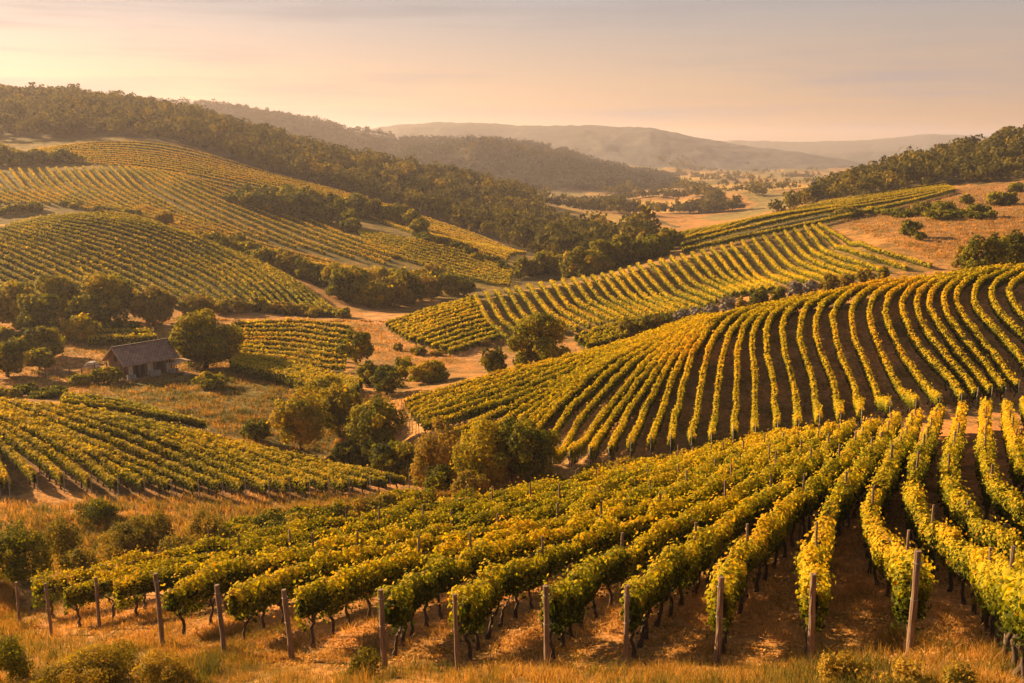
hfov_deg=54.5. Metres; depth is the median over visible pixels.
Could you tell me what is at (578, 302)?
vine row
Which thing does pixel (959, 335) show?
vine row
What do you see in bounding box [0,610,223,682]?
green weeds
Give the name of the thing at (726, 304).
shrub
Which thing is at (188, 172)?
vine row
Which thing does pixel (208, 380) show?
bush
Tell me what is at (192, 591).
vine row
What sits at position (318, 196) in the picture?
tree
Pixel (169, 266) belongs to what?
vine row
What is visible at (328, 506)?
shrub
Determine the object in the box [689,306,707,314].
shrub
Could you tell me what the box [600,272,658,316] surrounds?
vine row
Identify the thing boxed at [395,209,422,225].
tree
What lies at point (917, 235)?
shrub
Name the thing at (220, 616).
wooden post
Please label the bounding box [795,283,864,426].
vine row
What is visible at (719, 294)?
vine row
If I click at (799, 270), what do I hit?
vine row
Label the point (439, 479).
shrub
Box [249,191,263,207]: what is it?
tree
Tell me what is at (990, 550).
vine stake
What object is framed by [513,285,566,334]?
vine row
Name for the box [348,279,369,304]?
tree
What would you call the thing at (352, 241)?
vine row
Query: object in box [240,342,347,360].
vine row
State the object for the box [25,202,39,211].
shrub
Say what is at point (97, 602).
wooden post
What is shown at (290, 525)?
shrub
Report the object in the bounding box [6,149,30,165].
tree
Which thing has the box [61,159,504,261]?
vine row
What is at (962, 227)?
slope grass
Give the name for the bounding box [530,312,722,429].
vine row
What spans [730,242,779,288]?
vine row
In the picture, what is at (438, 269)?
bush
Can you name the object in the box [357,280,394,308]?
tree
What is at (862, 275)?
shrub
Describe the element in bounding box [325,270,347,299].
tree
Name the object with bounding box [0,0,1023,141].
sky
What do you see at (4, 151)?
tree
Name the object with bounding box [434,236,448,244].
shrub
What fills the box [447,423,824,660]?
vine row
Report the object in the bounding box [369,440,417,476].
shrub
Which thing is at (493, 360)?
tree
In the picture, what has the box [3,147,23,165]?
tree
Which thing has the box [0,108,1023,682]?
ground
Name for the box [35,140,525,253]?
vine row
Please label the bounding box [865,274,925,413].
vine row
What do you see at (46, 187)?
vine row
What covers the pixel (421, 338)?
vine row
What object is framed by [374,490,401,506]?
shrub
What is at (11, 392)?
shrub
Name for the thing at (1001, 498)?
vine row
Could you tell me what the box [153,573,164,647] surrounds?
wooden post
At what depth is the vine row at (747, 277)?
206.01 m
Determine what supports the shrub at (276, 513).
on the ground at (640, 148)
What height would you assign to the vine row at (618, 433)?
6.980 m
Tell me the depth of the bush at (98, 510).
63.24 m
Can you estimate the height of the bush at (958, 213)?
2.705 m
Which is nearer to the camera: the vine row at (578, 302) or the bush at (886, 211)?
the vine row at (578, 302)
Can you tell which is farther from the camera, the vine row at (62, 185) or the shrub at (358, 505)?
the vine row at (62, 185)
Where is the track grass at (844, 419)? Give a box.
[562,390,1021,476]
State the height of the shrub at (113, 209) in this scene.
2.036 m
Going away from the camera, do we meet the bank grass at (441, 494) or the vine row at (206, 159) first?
the bank grass at (441, 494)
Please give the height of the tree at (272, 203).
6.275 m
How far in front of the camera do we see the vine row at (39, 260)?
203.62 m
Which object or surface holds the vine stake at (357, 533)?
on the ground at (640, 148)
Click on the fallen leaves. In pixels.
(743, 646)
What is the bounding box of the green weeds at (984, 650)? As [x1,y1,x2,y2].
[763,611,1023,682]
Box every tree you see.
[0,142,10,165]
[0,278,35,329]
[0,335,31,376]
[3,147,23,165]
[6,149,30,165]
[15,292,61,329]
[19,326,67,355]
[22,151,33,164]
[27,148,44,157]
[34,274,83,320]
[44,149,65,163]
[57,148,73,160]
[63,293,110,324]
[66,153,79,162]
[71,155,86,161]
[79,272,137,320]
[129,283,176,326]
[168,308,246,370]
[223,193,236,203]
[232,189,245,205]
[235,190,257,208]
[240,183,254,192]
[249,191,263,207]
[255,184,267,191]
[256,188,275,211]
[266,195,281,214]
[266,384,329,450]
[268,186,279,195]
[273,189,289,212]
[276,189,301,214]
[278,184,300,195]
[284,192,321,220]
[296,184,314,193]
[296,199,318,221]
[305,189,326,204]
[307,373,342,399]
[314,205,335,224]
[319,380,361,437]
[320,192,337,205]
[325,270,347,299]
[328,196,347,221]
[331,197,349,208]
[335,207,360,228]
[335,325,374,364]
[338,217,361,230]
[338,265,363,300]
[342,193,364,213]
[343,395,408,465]
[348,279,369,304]
[353,196,382,218]
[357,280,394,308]
[372,276,414,307]
[378,203,390,218]
[381,201,408,221]
[388,270,412,303]
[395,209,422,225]
[395,266,428,303]
[408,217,429,236]
[409,415,460,488]
[413,273,436,300]
[419,270,445,296]
[439,271,457,295]
[446,272,468,295]
[448,417,513,484]
[459,279,475,293]
[478,345,507,373]
[492,414,563,482]
[506,310,570,366]
[512,255,531,278]
[526,258,543,275]
[533,249,553,273]
[547,254,564,274]
[558,256,581,277]
[562,245,591,276]
[579,249,614,273]
[589,239,611,269]
[603,241,630,267]
[606,232,635,266]
[624,240,652,259]
[626,255,640,261]
[635,234,651,257]
[642,233,673,257]
[658,230,669,253]
[660,226,679,248]
[669,228,685,246]
[898,219,923,237]
[958,230,1011,269]
[996,229,1023,266]
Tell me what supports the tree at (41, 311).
on the ground at (640, 148)
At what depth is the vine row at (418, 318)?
172.69 m
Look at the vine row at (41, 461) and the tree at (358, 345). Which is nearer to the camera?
the vine row at (41, 461)
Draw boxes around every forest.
[0,82,661,253]
[135,96,680,189]
[768,124,1023,211]
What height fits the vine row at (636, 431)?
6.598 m
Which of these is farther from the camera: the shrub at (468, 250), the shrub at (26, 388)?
the shrub at (468, 250)
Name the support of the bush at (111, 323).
on the ground at (640, 148)
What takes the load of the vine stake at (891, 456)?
on the ground at (640, 148)
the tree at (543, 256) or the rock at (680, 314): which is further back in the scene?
the tree at (543, 256)
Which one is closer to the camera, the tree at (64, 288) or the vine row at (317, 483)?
the vine row at (317, 483)
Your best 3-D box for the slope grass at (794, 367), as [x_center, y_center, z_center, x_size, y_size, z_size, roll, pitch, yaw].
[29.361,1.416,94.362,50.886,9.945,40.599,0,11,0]
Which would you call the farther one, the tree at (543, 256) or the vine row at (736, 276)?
the tree at (543, 256)
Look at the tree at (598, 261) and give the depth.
245.59 m
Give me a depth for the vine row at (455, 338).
156.94 m
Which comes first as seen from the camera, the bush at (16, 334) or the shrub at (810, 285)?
the bush at (16, 334)
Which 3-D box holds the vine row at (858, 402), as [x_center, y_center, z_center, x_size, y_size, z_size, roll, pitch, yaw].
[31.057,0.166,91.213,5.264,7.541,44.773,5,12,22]
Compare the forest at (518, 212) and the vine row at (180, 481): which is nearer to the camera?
the vine row at (180, 481)
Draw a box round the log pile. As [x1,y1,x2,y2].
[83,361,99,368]
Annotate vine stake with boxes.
[288,529,290,548]
[356,531,358,559]
[417,535,419,552]
[469,532,471,585]
[541,536,543,601]
[556,503,558,524]
[600,500,601,518]
[620,532,623,602]
[692,522,696,596]
[724,480,725,495]
[745,523,748,599]
[798,473,804,540]
[815,521,817,545]
[841,471,847,533]
[867,486,874,546]
[890,444,892,462]
[906,529,909,552]
[915,450,919,470]
[927,504,934,570]
[988,464,993,516]
[988,547,991,562]
[1003,545,1015,642]
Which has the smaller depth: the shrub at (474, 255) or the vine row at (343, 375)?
the vine row at (343, 375)
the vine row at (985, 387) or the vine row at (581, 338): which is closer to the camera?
the vine row at (985, 387)
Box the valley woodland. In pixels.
[462,136,840,212]
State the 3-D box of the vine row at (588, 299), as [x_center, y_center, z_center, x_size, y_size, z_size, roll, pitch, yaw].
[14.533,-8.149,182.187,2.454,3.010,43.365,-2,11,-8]
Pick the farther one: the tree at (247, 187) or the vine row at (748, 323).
the tree at (247, 187)
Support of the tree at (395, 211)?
on the ground at (640, 148)
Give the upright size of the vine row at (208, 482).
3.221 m
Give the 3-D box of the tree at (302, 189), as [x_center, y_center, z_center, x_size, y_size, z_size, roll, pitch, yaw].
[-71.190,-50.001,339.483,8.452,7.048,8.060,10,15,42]
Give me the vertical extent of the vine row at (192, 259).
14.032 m
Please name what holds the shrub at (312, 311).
on the ground at (640, 148)
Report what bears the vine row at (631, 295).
on the ground at (640, 148)
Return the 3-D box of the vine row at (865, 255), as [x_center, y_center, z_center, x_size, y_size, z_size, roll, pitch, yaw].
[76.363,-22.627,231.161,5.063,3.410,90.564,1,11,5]
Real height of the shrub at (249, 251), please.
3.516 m
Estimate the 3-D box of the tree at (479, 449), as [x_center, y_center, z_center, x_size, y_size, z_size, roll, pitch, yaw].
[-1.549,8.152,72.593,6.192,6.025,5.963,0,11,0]
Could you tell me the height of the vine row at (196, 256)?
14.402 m
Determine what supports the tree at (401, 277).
on the ground at (640, 148)
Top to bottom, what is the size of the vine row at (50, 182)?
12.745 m
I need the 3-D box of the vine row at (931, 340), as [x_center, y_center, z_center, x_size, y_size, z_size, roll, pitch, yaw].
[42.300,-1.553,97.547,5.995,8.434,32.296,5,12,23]
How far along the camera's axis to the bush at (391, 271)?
235.30 m
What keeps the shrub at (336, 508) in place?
on the ground at (640, 148)
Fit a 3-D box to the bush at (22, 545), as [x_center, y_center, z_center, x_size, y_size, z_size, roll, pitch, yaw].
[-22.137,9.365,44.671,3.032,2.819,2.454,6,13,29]
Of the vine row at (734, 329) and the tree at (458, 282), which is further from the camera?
the tree at (458, 282)
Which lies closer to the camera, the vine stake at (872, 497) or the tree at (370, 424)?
the vine stake at (872, 497)
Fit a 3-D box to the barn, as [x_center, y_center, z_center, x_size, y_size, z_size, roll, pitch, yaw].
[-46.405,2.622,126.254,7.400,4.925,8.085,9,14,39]
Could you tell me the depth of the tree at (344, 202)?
333.86 m
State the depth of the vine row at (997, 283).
98.83 m
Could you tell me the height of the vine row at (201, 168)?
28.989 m
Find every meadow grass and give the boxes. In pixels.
[0,317,511,364]
[0,335,410,452]
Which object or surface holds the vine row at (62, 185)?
on the ground at (640, 148)
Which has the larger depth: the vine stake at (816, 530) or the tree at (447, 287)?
the tree at (447, 287)
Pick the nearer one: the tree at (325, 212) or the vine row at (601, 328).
the vine row at (601, 328)
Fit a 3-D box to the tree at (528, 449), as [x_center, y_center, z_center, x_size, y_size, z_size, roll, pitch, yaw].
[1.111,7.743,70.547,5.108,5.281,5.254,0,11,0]
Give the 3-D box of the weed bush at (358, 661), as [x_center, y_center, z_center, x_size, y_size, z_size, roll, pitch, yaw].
[-3.310,7.259,22.367,0.844,0.638,0.982,8,13,35]
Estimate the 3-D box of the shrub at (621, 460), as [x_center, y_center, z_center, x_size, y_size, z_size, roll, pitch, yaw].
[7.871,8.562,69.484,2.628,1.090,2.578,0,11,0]
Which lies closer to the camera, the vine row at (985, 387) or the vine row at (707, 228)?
the vine row at (985, 387)
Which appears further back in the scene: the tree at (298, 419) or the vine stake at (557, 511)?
the tree at (298, 419)
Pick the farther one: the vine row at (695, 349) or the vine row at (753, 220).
the vine row at (753, 220)
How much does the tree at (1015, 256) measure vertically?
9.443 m
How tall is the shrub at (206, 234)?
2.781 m
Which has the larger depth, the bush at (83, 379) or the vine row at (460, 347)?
the vine row at (460, 347)
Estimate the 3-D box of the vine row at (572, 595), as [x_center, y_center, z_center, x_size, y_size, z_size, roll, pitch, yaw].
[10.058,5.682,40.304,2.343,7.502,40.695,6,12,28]
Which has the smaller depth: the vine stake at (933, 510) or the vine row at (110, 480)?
the vine stake at (933, 510)
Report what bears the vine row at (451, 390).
on the ground at (640, 148)
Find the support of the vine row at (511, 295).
on the ground at (640, 148)
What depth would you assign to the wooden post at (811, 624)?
20.83 m
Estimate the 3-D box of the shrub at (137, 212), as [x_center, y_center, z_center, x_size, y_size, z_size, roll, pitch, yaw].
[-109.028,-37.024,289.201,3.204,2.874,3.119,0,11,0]
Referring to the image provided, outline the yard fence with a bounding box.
[44,361,106,378]
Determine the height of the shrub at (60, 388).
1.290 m
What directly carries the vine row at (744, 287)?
on the ground at (640, 148)
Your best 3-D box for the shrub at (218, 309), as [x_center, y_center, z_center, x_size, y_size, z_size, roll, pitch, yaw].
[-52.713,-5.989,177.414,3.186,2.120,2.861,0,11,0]
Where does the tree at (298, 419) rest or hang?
on the ground at (640, 148)
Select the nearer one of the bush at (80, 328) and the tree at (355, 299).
the bush at (80, 328)
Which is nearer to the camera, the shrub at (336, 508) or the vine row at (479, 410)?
the shrub at (336, 508)
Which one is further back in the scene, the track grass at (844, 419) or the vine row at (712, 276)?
the vine row at (712, 276)
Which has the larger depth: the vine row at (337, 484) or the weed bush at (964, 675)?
the vine row at (337, 484)
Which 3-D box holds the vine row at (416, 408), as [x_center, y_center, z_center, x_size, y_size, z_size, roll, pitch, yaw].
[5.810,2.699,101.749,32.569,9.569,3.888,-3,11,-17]
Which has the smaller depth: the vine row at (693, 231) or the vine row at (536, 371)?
the vine row at (536, 371)
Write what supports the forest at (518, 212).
on the ground at (640, 148)
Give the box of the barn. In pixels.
[101,338,190,381]
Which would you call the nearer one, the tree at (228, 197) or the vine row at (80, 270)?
the vine row at (80, 270)
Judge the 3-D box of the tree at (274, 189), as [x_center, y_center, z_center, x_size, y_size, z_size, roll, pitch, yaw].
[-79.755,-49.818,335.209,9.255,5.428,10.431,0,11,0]
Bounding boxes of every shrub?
[0,206,6,215]
[0,387,22,397]
[4,204,14,213]
[12,382,39,395]
[13,203,26,212]
[23,347,55,370]
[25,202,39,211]
[28,386,59,398]
[36,203,44,210]
[50,385,69,397]
[59,200,69,204]
[67,203,77,207]
[74,200,85,206]
[92,205,100,211]
[100,206,109,212]
[108,207,120,210]
[123,208,133,213]
[132,209,142,214]
[193,229,203,234]
[200,231,212,238]
[208,232,226,242]
[213,303,225,313]
[214,522,240,540]
[216,515,259,543]
[217,236,233,247]
[217,296,230,311]
[225,297,247,312]
[227,231,252,245]
[231,240,264,252]
[238,418,273,439]
[243,301,253,311]
[244,247,261,257]
[248,505,294,534]
[251,296,266,310]
[252,248,276,264]
[255,302,271,312]
[267,301,285,312]
[268,248,286,264]
[269,251,305,272]
[274,517,316,532]
[280,302,296,314]
[280,504,334,525]
[290,257,311,279]
[293,254,303,267]
[293,303,314,315]
[301,307,323,316]
[306,504,332,515]
[308,263,322,278]
[310,268,324,284]
[319,262,347,287]
[322,306,340,316]
[325,442,370,467]
[329,499,353,518]
[334,270,374,300]
[335,307,351,317]
[340,498,370,517]
[347,498,377,518]
[355,359,378,385]
[366,500,393,512]
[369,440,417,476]
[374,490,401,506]
[380,489,425,508]
[392,342,402,350]
[402,493,432,507]
[405,487,438,503]
[409,345,427,355]
[412,464,456,496]
[415,231,432,239]
[422,234,438,243]
[430,349,444,355]
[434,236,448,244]
[440,237,452,246]
[446,241,463,248]
[448,470,490,496]
[456,243,468,250]
[463,246,478,254]
[470,252,481,260]
[474,337,490,345]
[481,253,490,261]
[490,255,500,261]
[495,260,509,267]
[548,475,564,485]
[581,463,611,477]
[606,455,636,469]
[617,316,635,338]
[633,315,652,334]
[646,313,663,329]
[655,454,672,461]
[659,311,673,327]
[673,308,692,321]
[673,448,691,456]
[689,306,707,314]
[705,303,718,312]
[719,296,735,311]
[735,296,749,307]
[748,289,770,305]
[769,286,786,300]
[787,280,804,296]
[803,279,819,293]
[818,271,841,291]
[833,206,863,216]
[837,273,855,286]
[856,268,874,282]
[873,208,887,213]
[876,266,889,279]
[910,201,933,209]
[913,231,926,239]
[930,200,956,210]
[959,193,974,203]
[965,203,997,214]
[986,191,1020,205]
[1005,181,1023,191]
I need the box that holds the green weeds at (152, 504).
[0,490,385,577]
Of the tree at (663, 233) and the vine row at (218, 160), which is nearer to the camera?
the tree at (663, 233)
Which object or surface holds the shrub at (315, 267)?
on the ground at (640, 148)
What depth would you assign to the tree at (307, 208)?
308.02 m
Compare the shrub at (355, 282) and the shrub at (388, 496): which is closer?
the shrub at (388, 496)
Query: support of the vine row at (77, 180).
on the ground at (640, 148)
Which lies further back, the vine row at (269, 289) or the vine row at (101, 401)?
the vine row at (269, 289)
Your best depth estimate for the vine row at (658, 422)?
85.04 m
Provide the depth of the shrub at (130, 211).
289.80 m
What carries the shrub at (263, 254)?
on the ground at (640, 148)
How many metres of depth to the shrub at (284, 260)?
218.25 m
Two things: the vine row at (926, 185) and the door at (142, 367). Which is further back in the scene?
the vine row at (926, 185)
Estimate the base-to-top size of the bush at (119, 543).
1.696 m
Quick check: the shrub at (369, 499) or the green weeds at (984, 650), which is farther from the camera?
the shrub at (369, 499)
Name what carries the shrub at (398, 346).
on the ground at (640, 148)
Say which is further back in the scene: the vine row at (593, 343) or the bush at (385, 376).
the vine row at (593, 343)
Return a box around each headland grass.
[0,578,26,636]
[3,616,1022,682]
[10,591,305,666]
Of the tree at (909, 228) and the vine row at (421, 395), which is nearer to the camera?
the vine row at (421, 395)
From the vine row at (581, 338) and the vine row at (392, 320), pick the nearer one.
the vine row at (581, 338)
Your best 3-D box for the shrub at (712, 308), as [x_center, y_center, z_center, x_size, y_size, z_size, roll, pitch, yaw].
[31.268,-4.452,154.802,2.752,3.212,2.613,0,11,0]
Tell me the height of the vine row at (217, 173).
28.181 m
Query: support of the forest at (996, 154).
on the ground at (640, 148)
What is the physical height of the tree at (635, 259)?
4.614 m
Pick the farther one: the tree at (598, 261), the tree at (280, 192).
the tree at (280, 192)
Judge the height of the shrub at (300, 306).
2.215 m
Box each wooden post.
[15,581,20,624]
[44,583,53,636]
[94,577,101,629]
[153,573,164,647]
[214,584,226,653]
[281,589,294,660]
[378,589,387,666]
[452,593,459,669]
[543,584,550,666]
[623,584,629,664]
[714,575,723,663]
[807,573,816,661]
[905,550,921,654]
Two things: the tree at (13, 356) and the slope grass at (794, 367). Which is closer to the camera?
the slope grass at (794, 367)
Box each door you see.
[135,364,144,377]
[156,361,163,372]
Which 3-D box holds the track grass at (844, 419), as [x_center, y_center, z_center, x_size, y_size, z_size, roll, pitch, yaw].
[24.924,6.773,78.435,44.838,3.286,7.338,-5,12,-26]
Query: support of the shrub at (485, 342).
on the ground at (640, 148)
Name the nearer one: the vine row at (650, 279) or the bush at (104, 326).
the bush at (104, 326)
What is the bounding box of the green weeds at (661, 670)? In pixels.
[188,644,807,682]
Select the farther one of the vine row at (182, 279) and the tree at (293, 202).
the tree at (293, 202)
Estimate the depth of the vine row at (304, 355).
138.23 m
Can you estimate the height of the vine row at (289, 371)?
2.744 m
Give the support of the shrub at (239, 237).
on the ground at (640, 148)
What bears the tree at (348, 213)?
on the ground at (640, 148)
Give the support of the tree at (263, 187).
on the ground at (640, 148)
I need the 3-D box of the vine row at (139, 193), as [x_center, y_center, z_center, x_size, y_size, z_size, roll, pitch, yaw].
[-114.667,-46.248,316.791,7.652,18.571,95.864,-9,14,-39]
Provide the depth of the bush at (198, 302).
166.42 m
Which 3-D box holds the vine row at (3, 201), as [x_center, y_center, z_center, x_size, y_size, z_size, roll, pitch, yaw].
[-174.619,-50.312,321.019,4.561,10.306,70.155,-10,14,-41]
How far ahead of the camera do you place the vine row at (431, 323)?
167.26 m
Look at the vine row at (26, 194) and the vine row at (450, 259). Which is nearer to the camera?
the vine row at (450, 259)
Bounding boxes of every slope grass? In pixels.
[561,286,1023,452]
[837,182,1023,260]
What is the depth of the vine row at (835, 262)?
207.15 m
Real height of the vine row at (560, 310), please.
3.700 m
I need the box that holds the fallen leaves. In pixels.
[70,471,1023,670]
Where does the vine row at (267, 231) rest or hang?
on the ground at (640, 148)
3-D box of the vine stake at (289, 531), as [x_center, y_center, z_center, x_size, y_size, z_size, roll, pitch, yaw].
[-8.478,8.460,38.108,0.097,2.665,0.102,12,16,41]
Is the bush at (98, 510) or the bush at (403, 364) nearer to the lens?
the bush at (98, 510)
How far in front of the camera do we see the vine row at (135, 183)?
306.66 m
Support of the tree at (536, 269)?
on the ground at (640, 148)
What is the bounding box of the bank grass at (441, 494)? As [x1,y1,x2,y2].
[0,475,546,579]
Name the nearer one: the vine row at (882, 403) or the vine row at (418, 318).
the vine row at (882, 403)
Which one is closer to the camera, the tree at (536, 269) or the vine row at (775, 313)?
the vine row at (775, 313)
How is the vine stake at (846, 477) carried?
on the ground at (640, 148)
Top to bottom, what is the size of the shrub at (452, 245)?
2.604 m
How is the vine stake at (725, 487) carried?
on the ground at (640, 148)
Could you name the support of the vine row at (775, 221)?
on the ground at (640, 148)
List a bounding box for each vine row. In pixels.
[0,170,50,205]
[0,183,40,203]
[0,190,30,203]
[0,194,20,203]
[0,198,10,204]
[0,226,185,305]
[0,229,176,306]
[0,234,140,294]
[0,237,136,295]
[0,242,87,283]
[0,247,85,289]
[0,252,81,291]
[0,259,41,281]
[0,265,35,288]
[0,273,40,293]
[0,396,221,497]
[0,401,198,496]
[0,402,172,496]
[0,409,145,495]
[0,411,119,494]
[0,419,92,491]
[0,426,64,488]
[0,436,37,488]
[0,459,11,494]
[0,473,2,487]
[5,224,187,298]
[9,167,60,204]
[10,222,212,303]
[14,221,218,302]
[15,398,244,497]
[18,167,76,206]
[19,219,228,299]
[19,428,768,617]
[24,218,249,306]
[27,167,93,207]
[30,216,258,310]
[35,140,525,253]
[36,167,95,205]
[38,142,524,254]
[38,215,255,299]
[39,400,268,497]
[42,144,522,254]
[44,146,520,254]
[45,167,122,211]
[47,149,519,254]
[47,213,277,312]
[49,431,767,626]
[54,213,286,312]
[55,166,146,217]
[59,396,199,427]
[60,392,203,429]
[60,402,288,497]
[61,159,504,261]
[63,390,206,428]
[64,166,152,216]
[65,212,295,312]
[70,151,517,253]
[73,152,516,254]
[73,166,176,223]
[73,212,304,313]
[79,205,327,267]
[80,154,513,255]
[80,211,310,308]
[80,403,310,496]
[82,166,189,224]
[83,156,511,255]
[84,159,507,261]
[87,157,509,257]
[87,327,154,339]
[87,332,157,345]
[92,166,202,228]
[92,211,320,313]
[95,205,348,267]
[98,407,328,493]
[99,425,785,617]
[100,165,215,229]
[104,211,328,315]
[109,165,227,232]
[109,204,368,269]
[117,164,240,233]
[117,211,335,315]
[121,412,347,495]
[124,166,268,242]
[124,204,375,269]
[130,214,334,308]
[131,166,296,248]
[137,167,324,254]
[139,204,370,269]
[145,167,354,259]
[150,418,367,494]
[153,167,385,264]
[160,170,390,261]
[160,428,787,635]
[170,171,395,257]
[170,421,387,490]
[177,172,399,251]
[200,429,405,489]
[223,426,792,641]
[228,352,359,392]
[228,356,355,391]
[230,359,345,392]
[232,338,345,354]
[233,317,350,328]
[233,325,347,338]
[234,331,348,343]
[235,321,350,334]
[237,347,345,363]
[239,350,345,372]
[240,335,344,348]
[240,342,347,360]
[240,351,363,391]
[291,422,801,647]
[354,228,512,268]
[356,230,513,272]
[358,232,512,273]
[360,233,512,275]
[361,235,512,277]
[363,237,511,279]
[366,240,511,282]
[367,242,510,283]
[369,245,510,286]
[373,423,813,656]
[384,295,472,326]
[388,296,473,328]
[391,299,475,331]
[395,300,475,333]
[398,303,477,334]
[400,306,478,336]
[404,309,480,339]
[404,312,698,406]
[407,313,698,413]
[408,313,482,341]
[410,312,704,419]
[413,313,705,421]
[416,312,710,426]
[416,318,486,343]
[419,313,711,425]
[423,312,715,433]
[424,321,490,345]
[431,326,493,348]
[440,315,706,443]
[440,329,497,350]
[447,333,501,353]
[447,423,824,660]
[452,313,713,452]
[473,293,508,341]
[483,291,519,333]
[493,289,523,324]
[504,287,530,319]
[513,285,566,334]
[516,311,721,421]
[526,283,578,331]
[529,312,720,424]
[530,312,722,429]
[535,315,711,431]
[537,280,590,329]
[539,418,837,659]
[546,314,718,465]
[550,279,603,326]
[553,311,726,437]
[561,278,616,324]
[566,310,735,466]
[570,277,625,320]
[574,315,638,341]
[577,321,632,345]
[581,274,635,318]
[583,328,618,347]
[585,326,652,348]
[588,309,736,464]
[590,274,647,317]
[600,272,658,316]
[607,307,745,460]
[609,270,669,314]
[618,267,678,315]
[619,417,855,657]
[626,306,742,456]
[627,265,689,310]
[635,262,701,309]
[647,259,710,307]
[647,305,751,453]
[659,257,717,304]
[667,304,760,453]
[669,254,726,300]
[677,180,944,233]
[680,253,735,297]
[681,186,951,242]
[681,186,954,247]
[681,187,955,253]
[683,186,933,241]
[684,183,945,233]
[684,184,944,234]
[686,185,950,240]
[686,300,777,449]
[690,251,743,295]
[700,249,752,294]
[702,184,948,232]
[702,414,882,653]
[707,294,798,444]
[710,246,761,290]
[720,244,771,291]
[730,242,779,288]
[730,292,813,442]
[741,239,796,284]
[749,289,827,434]
[751,237,813,283]
[762,234,824,281]
[762,288,837,433]
[773,232,841,279]
[779,286,845,428]
[783,229,857,278]
[792,407,901,653]
[793,227,872,271]
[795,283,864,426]
[803,224,881,271]
[810,223,907,270]
[812,279,878,424]
[817,221,932,268]
[828,276,890,427]
[848,275,907,417]
[857,407,939,652]
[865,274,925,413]
[882,271,942,409]
[898,270,964,404]
[899,399,1023,682]
[912,267,978,405]
[926,265,992,398]
[934,400,1023,567]
[940,262,1006,400]
[953,262,1020,396]
[970,263,1023,376]
[973,396,1023,547]
[988,265,1023,344]
[999,398,1023,498]
[1005,271,1023,322]
[1018,395,1023,426]
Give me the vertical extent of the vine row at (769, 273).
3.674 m
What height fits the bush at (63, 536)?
2.788 m
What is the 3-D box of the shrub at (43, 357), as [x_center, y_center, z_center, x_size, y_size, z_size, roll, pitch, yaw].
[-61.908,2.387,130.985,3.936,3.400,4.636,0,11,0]
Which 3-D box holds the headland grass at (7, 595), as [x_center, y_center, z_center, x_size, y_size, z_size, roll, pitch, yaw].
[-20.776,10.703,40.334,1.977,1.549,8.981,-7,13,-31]
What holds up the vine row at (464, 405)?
on the ground at (640, 148)
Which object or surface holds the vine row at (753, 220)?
on the ground at (640, 148)
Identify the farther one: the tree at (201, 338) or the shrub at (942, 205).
the shrub at (942, 205)
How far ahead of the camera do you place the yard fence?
127.55 m
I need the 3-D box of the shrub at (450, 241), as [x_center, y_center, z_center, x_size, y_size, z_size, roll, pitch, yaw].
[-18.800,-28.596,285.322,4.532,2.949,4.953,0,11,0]
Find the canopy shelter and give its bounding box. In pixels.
[168,358,196,373]
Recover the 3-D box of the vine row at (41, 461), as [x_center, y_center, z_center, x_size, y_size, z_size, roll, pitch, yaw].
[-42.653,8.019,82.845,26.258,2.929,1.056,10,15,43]
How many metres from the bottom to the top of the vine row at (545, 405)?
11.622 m
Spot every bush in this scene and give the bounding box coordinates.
[0,326,14,341]
[0,519,56,584]
[0,541,16,578]
[0,633,36,682]
[6,331,24,338]
[20,325,38,333]
[29,638,141,682]
[33,516,85,568]
[43,319,60,335]
[57,545,106,574]
[59,312,102,342]
[68,374,93,386]
[73,497,120,526]
[90,366,124,383]
[95,323,114,336]
[95,530,152,562]
[106,317,124,330]
[107,509,175,557]
[112,320,144,330]
[128,648,199,682]
[153,211,173,224]
[157,531,203,553]
[178,293,215,316]
[185,509,222,543]
[191,371,236,389]
[342,645,386,680]
[344,265,376,281]
[369,364,404,394]
[370,266,388,277]
[385,267,406,276]
[394,356,415,378]
[406,360,449,382]
[419,262,445,275]
[816,650,876,682]
[828,212,842,217]
[863,205,877,213]
[878,656,936,682]
[880,208,896,214]
[889,208,914,217]
[911,206,930,216]
[923,209,954,219]
[941,660,981,682]
[944,208,965,217]
[950,245,967,271]
[963,211,984,218]
[983,209,996,218]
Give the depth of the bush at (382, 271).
231.47 m
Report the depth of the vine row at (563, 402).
89.94 m
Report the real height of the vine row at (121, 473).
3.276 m
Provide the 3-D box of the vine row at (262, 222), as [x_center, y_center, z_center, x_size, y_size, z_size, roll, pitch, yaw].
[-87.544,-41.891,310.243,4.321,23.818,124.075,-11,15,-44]
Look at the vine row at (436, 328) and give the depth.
164.72 m
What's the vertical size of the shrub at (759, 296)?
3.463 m
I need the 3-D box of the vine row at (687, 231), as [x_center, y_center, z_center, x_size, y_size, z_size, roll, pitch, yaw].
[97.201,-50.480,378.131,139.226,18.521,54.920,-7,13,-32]
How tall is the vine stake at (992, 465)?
2.358 m
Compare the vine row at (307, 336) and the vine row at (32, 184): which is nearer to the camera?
the vine row at (307, 336)
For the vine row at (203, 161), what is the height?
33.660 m
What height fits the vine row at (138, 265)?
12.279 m
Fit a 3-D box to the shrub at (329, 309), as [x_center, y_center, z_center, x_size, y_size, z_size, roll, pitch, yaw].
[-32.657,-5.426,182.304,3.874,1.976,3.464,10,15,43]
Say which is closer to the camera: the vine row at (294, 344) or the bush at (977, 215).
the vine row at (294, 344)
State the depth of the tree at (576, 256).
246.73 m
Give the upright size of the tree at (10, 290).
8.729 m

